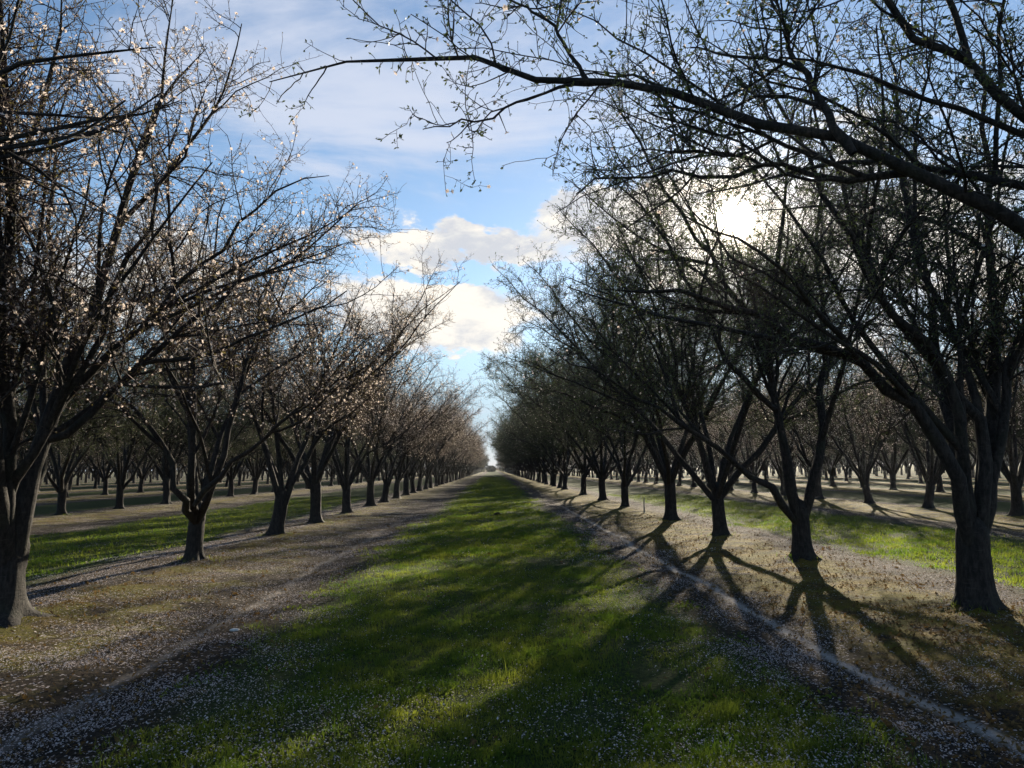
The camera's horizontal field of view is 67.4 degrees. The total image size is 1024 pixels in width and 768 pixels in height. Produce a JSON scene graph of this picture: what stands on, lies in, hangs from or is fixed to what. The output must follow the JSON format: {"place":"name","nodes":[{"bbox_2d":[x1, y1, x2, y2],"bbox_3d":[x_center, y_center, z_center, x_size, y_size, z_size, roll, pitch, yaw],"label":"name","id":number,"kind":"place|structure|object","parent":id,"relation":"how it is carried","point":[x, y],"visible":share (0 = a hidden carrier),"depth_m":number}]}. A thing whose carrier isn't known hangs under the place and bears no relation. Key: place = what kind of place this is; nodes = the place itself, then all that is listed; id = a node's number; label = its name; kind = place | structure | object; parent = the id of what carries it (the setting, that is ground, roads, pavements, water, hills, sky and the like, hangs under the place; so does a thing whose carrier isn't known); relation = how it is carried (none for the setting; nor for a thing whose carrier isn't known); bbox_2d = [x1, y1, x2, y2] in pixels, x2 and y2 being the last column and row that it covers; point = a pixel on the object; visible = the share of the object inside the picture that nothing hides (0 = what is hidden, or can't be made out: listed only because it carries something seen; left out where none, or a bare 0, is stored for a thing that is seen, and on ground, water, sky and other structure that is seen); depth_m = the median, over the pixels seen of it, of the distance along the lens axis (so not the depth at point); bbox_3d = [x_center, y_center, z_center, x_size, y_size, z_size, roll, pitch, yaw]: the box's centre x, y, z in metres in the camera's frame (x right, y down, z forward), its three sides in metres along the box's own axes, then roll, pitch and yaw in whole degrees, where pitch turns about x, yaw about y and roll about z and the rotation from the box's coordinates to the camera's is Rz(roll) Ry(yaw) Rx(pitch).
{"place":"outdoors","nodes":[
{"label":"outdoors","id":0,"kind":"place"},
{"bbox_2d":[0,464,1023,767],"bbox_3d":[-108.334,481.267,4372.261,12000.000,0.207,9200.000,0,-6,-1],"label":"ground","id":1,"kind":"structure","parent":0,"point":[88,508],"depth_m":8.21},
{"bbox_2d":[17,388,49,466],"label":"almond tree","id":2,"kind":"object","parent":1,"relation":"on","point":[22,454],"visible":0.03,"depth_m":41.45},
{"bbox_2d":[17,419,79,491],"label":"almond tree","id":3,"kind":"object","parent":1,"relation":"on","point":[18,453],"visible":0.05,"depth_m":59.87},
{"bbox_2d":[48,456,63,486],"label":"almond tree","id":4,"kind":"object","parent":1,"relation":"on","point":[54,476],"visible":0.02,"depth_m":80.37},
{"bbox_2d":[22,396,116,497],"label":"almond tree","id":5,"kind":"object","parent":1,"relation":"on","point":[76,459],"visible":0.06,"depth_m":46.55},
{"bbox_2d":[3,234,142,412],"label":"almond tree","id":6,"kind":"object","parent":1,"relation":"on","point":[59,336],"visible":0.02,"depth_m":19.25},
{"bbox_2d":[64,448,99,485],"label":"almond tree","id":7,"kind":"object","parent":1,"relation":"on","point":[78,474],"visible":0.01,"depth_m":84.87},
{"bbox_2d":[15,285,164,460],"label":"almond tree","id":8,"kind":"object","parent":1,"relation":"on","point":[27,439],"visible":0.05,"depth_m":24.30},
{"bbox_2d":[61,437,132,488],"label":"almond tree","id":9,"kind":"object","parent":1,"relation":"on","point":[95,474],"visible":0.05,"depth_m":69.14},
{"bbox_2d":[0,0,201,343],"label":"almond tree","id":10,"kind":"object","parent":1,"relation":"on","point":[78,135],"visible":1,"depth_m":5.04},
{"bbox_2d":[56,408,145,489],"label":"almond tree","id":11,"kind":"object","parent":1,"relation":"on","point":[72,476],"visible":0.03,"depth_m":64.73},
{"bbox_2d":[60,416,158,494],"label":"almond tree","id":12,"kind":"object","parent":1,"relation":"on","point":[105,476],"visible":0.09,"depth_m":50.66},
{"bbox_2d":[15,315,220,514],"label":"almond tree","id":13,"kind":"object","parent":1,"relation":"on","point":[60,487],"visible":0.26,"depth_m":27.23},
{"bbox_2d":[93,415,157,480],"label":"almond tree","id":14,"kind":"object","parent":1,"relation":"on","point":[130,462],"visible":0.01,"depth_m":74.19},
{"bbox_2d":[122,447,162,485],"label":"almond tree","id":15,"kind":"object","parent":1,"relation":"on","point":[144,460],"visible":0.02,"depth_m":78.22},
{"bbox_2d":[105,413,183,492],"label":"almond tree","id":16,"kind":"object","parent":1,"relation":"on","point":[141,475],"visible":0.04,"depth_m":55.24},
{"bbox_2d":[62,347,243,508],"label":"almond tree","id":17,"kind":"object","parent":1,"relation":"on","point":[131,445],"visible":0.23,"depth_m":31.32},
{"bbox_2d":[98,325,233,503],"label":"almond tree","id":18,"kind":"object","parent":1,"relation":"on","point":[165,476],"visible":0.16,"depth_m":36.09},
{"bbox_2d":[156,450,187,484],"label":"almond tree","id":19,"kind":"object","parent":1,"relation":"on","point":[177,475],"depth_m":87.21},
{"bbox_2d":[141,428,207,490],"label":"almond tree","id":20,"kind":"object","parent":1,"relation":"on","point":[160,459],"visible":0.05,"depth_m":59.92},
{"bbox_2d":[149,415,221,489],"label":"almond tree","id":21,"kind":"object","parent":1,"relation":"on","point":[183,465],"visible":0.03,"depth_m":64.21},
{"bbox_2d":[0,0,432,627],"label":"almond tree","id":22,"kind":"object","parent":1,"relation":"on","point":[22,316],"visible":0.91,"depth_m":7.94},
{"bbox_2d":[17,167,429,561],"bbox_3d":[-4.977,-0.626,12.960,7.443,7.397,9.049,0,-6,-1],"label":"almond tree","id":23,"kind":"object","parent":1,"relation":"on","point":[195,504],"visible":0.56,"depth_m":12.41},
{"bbox_2d":[142,373,306,488],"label":"almond tree","id":24,"kind":"object","parent":1,"relation":"on","point":[237,435],"visible":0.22,"depth_m":40.51},
{"bbox_2d":[147,374,303,496],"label":"almond tree","id":25,"kind":"object","parent":1,"relation":"on","point":[231,474],"visible":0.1,"depth_m":45.08},
{"bbox_2d":[220,447,251,486],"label":"almond tree","id":26,"kind":"object","parent":1,"relation":"on","point":[227,479],"visible":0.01,"depth_m":73.28},
{"bbox_2d":[229,442,258,485],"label":"almond tree","id":27,"kind":"object","parent":1,"relation":"on","point":[240,477],"visible":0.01,"depth_m":77.54},
{"bbox_2d":[198,370,315,493],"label":"almond tree","id":28,"kind":"object","parent":1,"relation":"on","point":[259,469],"visible":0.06,"depth_m":49.45},
{"bbox_2d":[209,368,336,491],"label":"almond tree","id":29,"kind":"object","parent":1,"relation":"on","point":[288,457],"visible":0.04,"depth_m":54.55},
{"bbox_2d":[119,249,453,522],"bbox_3d":[-6.021,0.324,22.519,9.296,7.616,9.120,-2,-6,11],"label":"almond tree","id":30,"kind":"object","parent":1,"relation":"on","point":[312,478],"visible":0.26,"depth_m":21.94},
{"bbox_2d":[252,413,327,489],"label":"almond tree","id":31,"kind":"object","parent":1,"relation":"on","point":[288,467],"visible":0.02,"depth_m":58.55},
{"bbox_2d":[116,196,473,535],"bbox_3d":[-5.270,-0.173,18.566,9.611,7.702,7.817,-4,-7,31],"label":"almond tree","id":32,"kind":"object","parent":1,"relation":"on","point":[281,502],"visible":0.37,"depth_m":17.90},
{"bbox_2d":[260,411,342,488],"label":"almond tree","id":33,"kind":"object","parent":1,"relation":"on","point":[308,448],"visible":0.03,"depth_m":63.15},
{"bbox_2d":[290,422,363,486],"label":"almond tree","id":34,"kind":"object","parent":1,"relation":"on","point":[338,448],"visible":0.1,"depth_m":67.55},
{"bbox_2d":[291,428,371,485],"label":"almond tree","id":35,"kind":"object","parent":1,"relation":"on","point":[332,475],"visible":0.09,"depth_m":72.15},
{"bbox_2d":[317,423,370,484],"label":"almond tree","id":36,"kind":"object","parent":1,"relation":"on","point":[338,481],"visible":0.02,"depth_m":76.57},
{"bbox_2d":[321,432,375,470],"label":"almond tree","id":37,"kind":"object","parent":1,"relation":"on","point":[364,451],"visible":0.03,"depth_m":80.58},
{"bbox_2d":[254,299,448,512],"bbox_3d":[-5.904,1.164,27.737,7.308,7.083,7.920,0,-6,-7],"label":"almond tree","id":38,"kind":"object","parent":1,"relation":"on","point":[346,482],"visible":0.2,"depth_m":27.24},
{"bbox_2d":[350,447,381,482],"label":"almond tree","id":39,"kind":"object","parent":1,"relation":"on","point":[357,476],"visible":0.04,"depth_m":85.71},
{"bbox_2d":[286,341,465,506],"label":"almond tree","id":40,"kind":"object","parent":1,"relation":"on","point":[371,475],"visible":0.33,"depth_m":32.09},
{"bbox_2d":[325,353,474,502],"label":"almond tree","id":41,"kind":"object","parent":1,"relation":"on","point":[386,479],"visible":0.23,"depth_m":35.84},
{"bbox_2d":[356,385,476,495],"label":"almond tree","id":42,"kind":"object","parent":1,"relation":"on","point":[407,474],"visible":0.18,"depth_m":45.04},
{"bbox_2d":[360,396,478,492],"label":"almond tree","id":43,"kind":"object","parent":1,"relation":"on","point":[412,482],"visible":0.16,"depth_m":49.66},
{"bbox_2d":[358,377,492,498],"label":"almond tree","id":44,"kind":"object","parent":1,"relation":"on","point":[398,479],"visible":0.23,"depth_m":41.04},
{"bbox_2d":[408,405,475,488],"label":"almond tree","id":45,"kind":"object","parent":1,"relation":"on","point":[427,476],"visible":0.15,"depth_m":58.21},
{"bbox_2d":[401,397,488,490],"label":"almond tree","id":46,"kind":"object","parent":1,"relation":"on","point":[420,473],"visible":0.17,"depth_m":54.05},
{"bbox_2d":[414,398,481,487],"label":"almond tree","id":47,"kind":"object","parent":1,"relation":"on","point":[430,485],"visible":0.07,"depth_m":62.62},
{"bbox_2d":[419,423,480,484],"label":"almond tree","id":48,"kind":"object","parent":1,"relation":"on","point":[443,462],"visible":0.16,"depth_m":72.34},
{"bbox_2d":[424,413,478,486],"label":"almond tree","id":49,"kind":"object","parent":1,"relation":"on","point":[435,475],"visible":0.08,"depth_m":67.24},
{"bbox_2d":[439,431,475,482],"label":"almond tree","id":50,"kind":"object","parent":1,"relation":"on","point":[449,468],"visible":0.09,"depth_m":85.68},
{"bbox_2d":[431,415,491,484],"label":"almond tree","id":51,"kind":"object","parent":1,"relation":"on","point":[455,455],"visible":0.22,"depth_m":76.33},
{"bbox_2d":[438,424,484,482],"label":"almond tree","id":52,"kind":"object","parent":1,"relation":"on","point":[453,456],"visible":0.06,"depth_m":80.99},
{"bbox_2d":[449,430,488,480],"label":"almond tree","id":53,"kind":"object","parent":1,"relation":"on","point":[453,470],"visible":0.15,"depth_m":94.81},
{"bbox_2d":[452,434,486,480],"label":"almond tree","id":54,"kind":"object","parent":1,"relation":"on","point":[465,459],"visible":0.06,"depth_m":99.36},
{"bbox_2d":[457,432,487,479],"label":"almond tree","id":55,"kind":"object","parent":1,"relation":"on","point":[470,455],"visible":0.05,"depth_m":108.65},
{"bbox_2d":[458,424,490,478],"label":"almond tree","id":56,"kind":"object","parent":1,"relation":"on","point":[469,457],"visible":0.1,"depth_m":113.39},
{"bbox_2d":[481,428,530,478],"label":"almond tree","id":57,"kind":"object","parent":1,"relation":"on","point":[526,467],"visible":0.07,"depth_m":109.28},
{"bbox_2d":[0,497,1023,767],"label":"fallen petals","id":58,"kind":"object","parent":1,"relation":"on","point":[330,551],"visible":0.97,"depth_m":6.22},
{"bbox_2d":[0,512,1023,767],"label":"leaf litter","id":59,"kind":"object","parent":1,"relation":"on","point":[824,710],"visible":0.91,"depth_m":7.08},
{"bbox_2d":[491,426,533,479],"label":"almond tree","id":60,"kind":"object","parent":1,"relation":"on","point":[530,469],"visible":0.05,"depth_m":100.09},
{"bbox_2d":[489,414,542,481],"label":"almond tree","id":61,"kind":"object","parent":1,"relation":"on","point":[535,468],"visible":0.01,"depth_m":86.31},
{"bbox_2d":[498,413,547,482],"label":"almond tree","id":62,"kind":"object","parent":1,"relation":"on","point":[539,473],"visible":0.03,"depth_m":81.44},
{"bbox_2d":[492,425,554,480],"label":"almond tree","id":63,"kind":"object","parent":1,"relation":"on","point":[531,466],"visible":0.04,"depth_m":95.70},
{"bbox_2d":[26,477,1023,767],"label":"grass","id":64,"kind":"structure","parent":1,"relation":"on","point":[724,711],"depth_m":6.27},
{"bbox_2d":[500,404,562,482],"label":"almond tree","id":65,"kind":"object","parent":1,"relation":"on","point":[542,474],"visible":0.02,"depth_m":76.98},
{"bbox_2d":[43,450,1020,482],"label":"orchard","id":66,"kind":"object","parent":1,"relation":"on","point":[477,468],"visible":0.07,"depth_m":152.45},
{"bbox_2d":[493,405,570,484],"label":"almond tree","id":67,"kind":"object","parent":1,"relation":"on","point":[544,470],"visible":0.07,"depth_m":72.38},
{"bbox_2d":[492,396,581,484],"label":"almond tree","id":68,"kind":"object","parent":1,"relation":"on","point":[550,473],"visible":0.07,"depth_m":67.91},
{"bbox_2d":[499,380,592,487],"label":"almond tree","id":69,"kind":"object","parent":1,"relation":"on","point":[561,465],"visible":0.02,"depth_m":58.97},
{"bbox_2d":[475,378,617,489],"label":"almond tree","id":70,"kind":"object","parent":1,"relation":"on","point":[565,474],"visible":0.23,"depth_m":54.12},
{"bbox_2d":[493,381,604,486],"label":"almond tree","id":71,"kind":"object","parent":1,"relation":"on","point":[554,471],"visible":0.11,"depth_m":64.31},
{"bbox_2d":[479,326,666,494],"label":"almond tree","id":72,"kind":"object","parent":1,"relation":"on","point":[584,470],"visible":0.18,"depth_m":43.45},
{"bbox_2d":[484,326,721,500],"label":"almond tree","id":73,"kind":"object","parent":1,"relation":"on","point":[601,472],"visible":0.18,"depth_m":35.80},
{"bbox_2d":[593,443,621,479],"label":"almond tree","id":74,"kind":"object","parent":1,"relation":"on","point":[616,472],"visible":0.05,"depth_m":94.22},
{"bbox_2d":[610,434,638,480],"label":"almond tree","id":75,"kind":"object","parent":1,"relation":"on","point":[630,475],"visible":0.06,"depth_m":85.15},
{"bbox_2d":[519,293,731,506],"bbox_3d":[4.883,0.709,30.809,9.297,8.487,12.060,0,-6,-1],"label":"almond tree","id":76,"kind":"object","parent":1,"relation":"on","point":[624,474],"visible":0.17,"depth_m":29.84},
{"bbox_2d":[238,0,1023,316],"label":"almond tree","id":77,"kind":"object","parent":1,"relation":"on","point":[917,170],"visible":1,"depth_m":5.11},
{"bbox_2d":[621,443,651,481],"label":"almond tree","id":78,"kind":"object","parent":1,"relation":"on","point":[639,471],"visible":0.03,"depth_m":81.10},
{"bbox_2d":[628,436,673,482],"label":"almond tree","id":79,"kind":"object","parent":1,"relation":"on","point":[646,469],"visible":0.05,"depth_m":76.34},
{"bbox_2d":[632,417,674,483],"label":"almond tree","id":80,"kind":"object","parent":1,"relation":"on","point":[656,474],"visible":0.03,"depth_m":71.86},
{"bbox_2d":[489,206,853,520],"bbox_3d":[4.829,-0.438,22.600,11.869,8.942,11.521,1,-6,-14],"label":"almond tree","id":81,"kind":"object","parent":1,"relation":"on","point":[660,457],"visible":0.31,"depth_m":21.49},
{"bbox_2d":[642,419,718,485],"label":"almond tree","id":82,"kind":"object","parent":1,"relation":"on","point":[680,473],"visible":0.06,"depth_m":62.84},
{"bbox_2d":[665,414,730,486],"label":"almond tree","id":83,"kind":"object","parent":1,"relation":"on","point":[693,465],"visible":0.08,"depth_m":58.58},
{"bbox_2d":[664,401,759,488],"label":"almond tree","id":84,"kind":"object","parent":1,"relation":"on","point":[692,452],"visible":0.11,"depth_m":54.43},
{"bbox_2d":[677,385,766,490],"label":"almond tree","id":85,"kind":"object","parent":1,"relation":"on","point":[735,455],"visible":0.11,"depth_m":49.24},
{"bbox_2d":[697,437,758,480],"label":"almond tree","id":86,"kind":"object","parent":1,"relation":"on","point":[735,468],"depth_m":80.25},
{"bbox_2d":[704,418,760,481],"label":"almond tree","id":87,"kind":"object","parent":1,"relation":"on","point":[740,454],"visible":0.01,"depth_m":75.68},
{"bbox_2d":[475,95,1012,535],"bbox_3d":[5.184,-0.891,17.019,12.325,8.673,9.501,-1,-6,2],"label":"almond tree","id":88,"kind":"object","parent":1,"relation":"on","point":[718,491],"visible":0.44,"depth_m":17.17},
{"bbox_2d":[523,50,975,560],"bbox_3d":[4.292,-1.165,13.365,8.350,8.395,7.231,0,-6,-1],"label":"almond tree","id":89,"kind":"object","parent":1,"relation":"on","point":[797,512],"visible":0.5,"depth_m":12.41},
{"bbox_2d":[737,410,779,481],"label":"almond tree","id":90,"kind":"object","parent":1,"relation":"on","point":[764,468],"visible":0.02,"depth_m":71.22},
{"bbox_2d":[709,383,826,492],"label":"almond tree","id":91,"kind":"object","parent":1,"relation":"on","point":[754,471],"visible":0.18,"depth_m":44.63},
{"bbox_2d":[705,361,841,495],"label":"almond tree","id":92,"kind":"object","parent":1,"relation":"on","point":[781,478],"visible":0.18,"depth_m":40.38},
{"bbox_2d":[749,419,815,468],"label":"almond tree","id":93,"kind":"object","parent":1,"relation":"on","point":[792,457],"visible":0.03,"depth_m":66.49},
{"bbox_2d":[550,0,1023,615],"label":"almond tree","id":94,"kind":"object","parent":1,"relation":"on","point":[976,502],"visible":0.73,"depth_m":8.08},
{"bbox_2d":[779,447,812,479],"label":"almond tree","id":95,"kind":"object","parent":1,"relation":"on","point":[801,457],"visible":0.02,"depth_m":86.59},
{"bbox_2d":[759,388,848,477],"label":"almond tree","id":96,"kind":"object","parent":1,"relation":"on","point":[807,466],"visible":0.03,"depth_m":62.41},
{"bbox_2d":[739,323,878,498],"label":"almond tree","id":97,"kind":"object","parent":1,"relation":"on","point":[819,494],"visible":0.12,"depth_m":36.07},
{"bbox_2d":[804,447,832,479],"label":"almond tree","id":98,"kind":"object","parent":1,"relation":"on","point":[826,474],"depth_m":82.00},
{"bbox_2d":[784,391,861,486],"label":"almond tree","id":99,"kind":"object","parent":1,"relation":"on","point":[831,474],"visible":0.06,"depth_m":57.56},
{"bbox_2d":[826,445,861,480],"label":"almond tree","id":100,"kind":"object","parent":1,"relation":"on","point":[845,471],"visible":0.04,"depth_m":77.51},
{"bbox_2d":[789,361,899,487],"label":"almond tree","id":101,"kind":"object","parent":1,"relation":"on","point":[851,460],"visible":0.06,"depth_m":53.14},
{"bbox_2d":[762,348,939,502],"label":"almond tree","id":102,"kind":"object","parent":1,"relation":"on","point":[863,477],"visible":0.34,"depth_m":31.59},
{"bbox_2d":[834,424,888,481],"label":"almond tree","id":103,"kind":"object","parent":1,"relation":"on","point":[866,467],"visible":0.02,"depth_m":73.38},
{"bbox_2d":[809,354,947,489],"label":"almond tree","id":104,"kind":"object","parent":1,"relation":"on","point":[892,471],"visible":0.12,"depth_m":48.94},
{"bbox_2d":[855,441,901,478],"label":"almond tree","id":105,"kind":"object","parent":1,"relation":"on","point":[884,471],"visible":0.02,"depth_m":89.87},
{"bbox_2d":[857,424,918,482],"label":"almond tree","id":106,"kind":"object","parent":1,"relation":"on","point":[891,463],"visible":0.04,"depth_m":68.95},
{"bbox_2d":[886,438,924,478],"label":"almond tree","id":107,"kind":"object","parent":1,"relation":"on","point":[908,467],"visible":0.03,"depth_m":85.35},
{"bbox_2d":[835,357,976,491],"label":"almond tree","id":108,"kind":"object","parent":1,"relation":"on","point":[939,485],"visible":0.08,"depth_m":44.26},
{"bbox_2d":[886,409,934,483],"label":"almond tree","id":109,"kind":"object","parent":1,"relation":"on","point":[920,478],"visible":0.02,"depth_m":63.81},
{"bbox_2d":[852,317,1022,507],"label":"almond tree","id":110,"kind":"object","parent":1,"relation":"on","point":[931,477],"visible":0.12,"depth_m":26.91},
{"bbox_2d":[864,297,1023,515],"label":"almond tree","id":111,"kind":"object","parent":1,"relation":"on","point":[1014,476],"visible":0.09,"depth_m":22.33},
{"bbox_2d":[894,326,1023,461],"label":"almond tree","id":112,"kind":"object","parent":1,"relation":"on","point":[972,444],"visible":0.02,"depth_m":40.47},
{"bbox_2d":[939,263,1023,390],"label":"almond tree","id":113,"kind":"object","parent":1,"relation":"on","point":[1022,364],"visible":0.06,"depth_m":20.11},
{"bbox_2d":[953,374,1023,453],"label":"almond tree","id":114,"kind":"object","parent":1,"relation":"on","point":[1020,433],"visible":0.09,"depth_m":35.73},
{"bbox_2d":[1,0,1023,471],"label":"sky","id":115,"kind":"structure","parent":0,"point":[353,105]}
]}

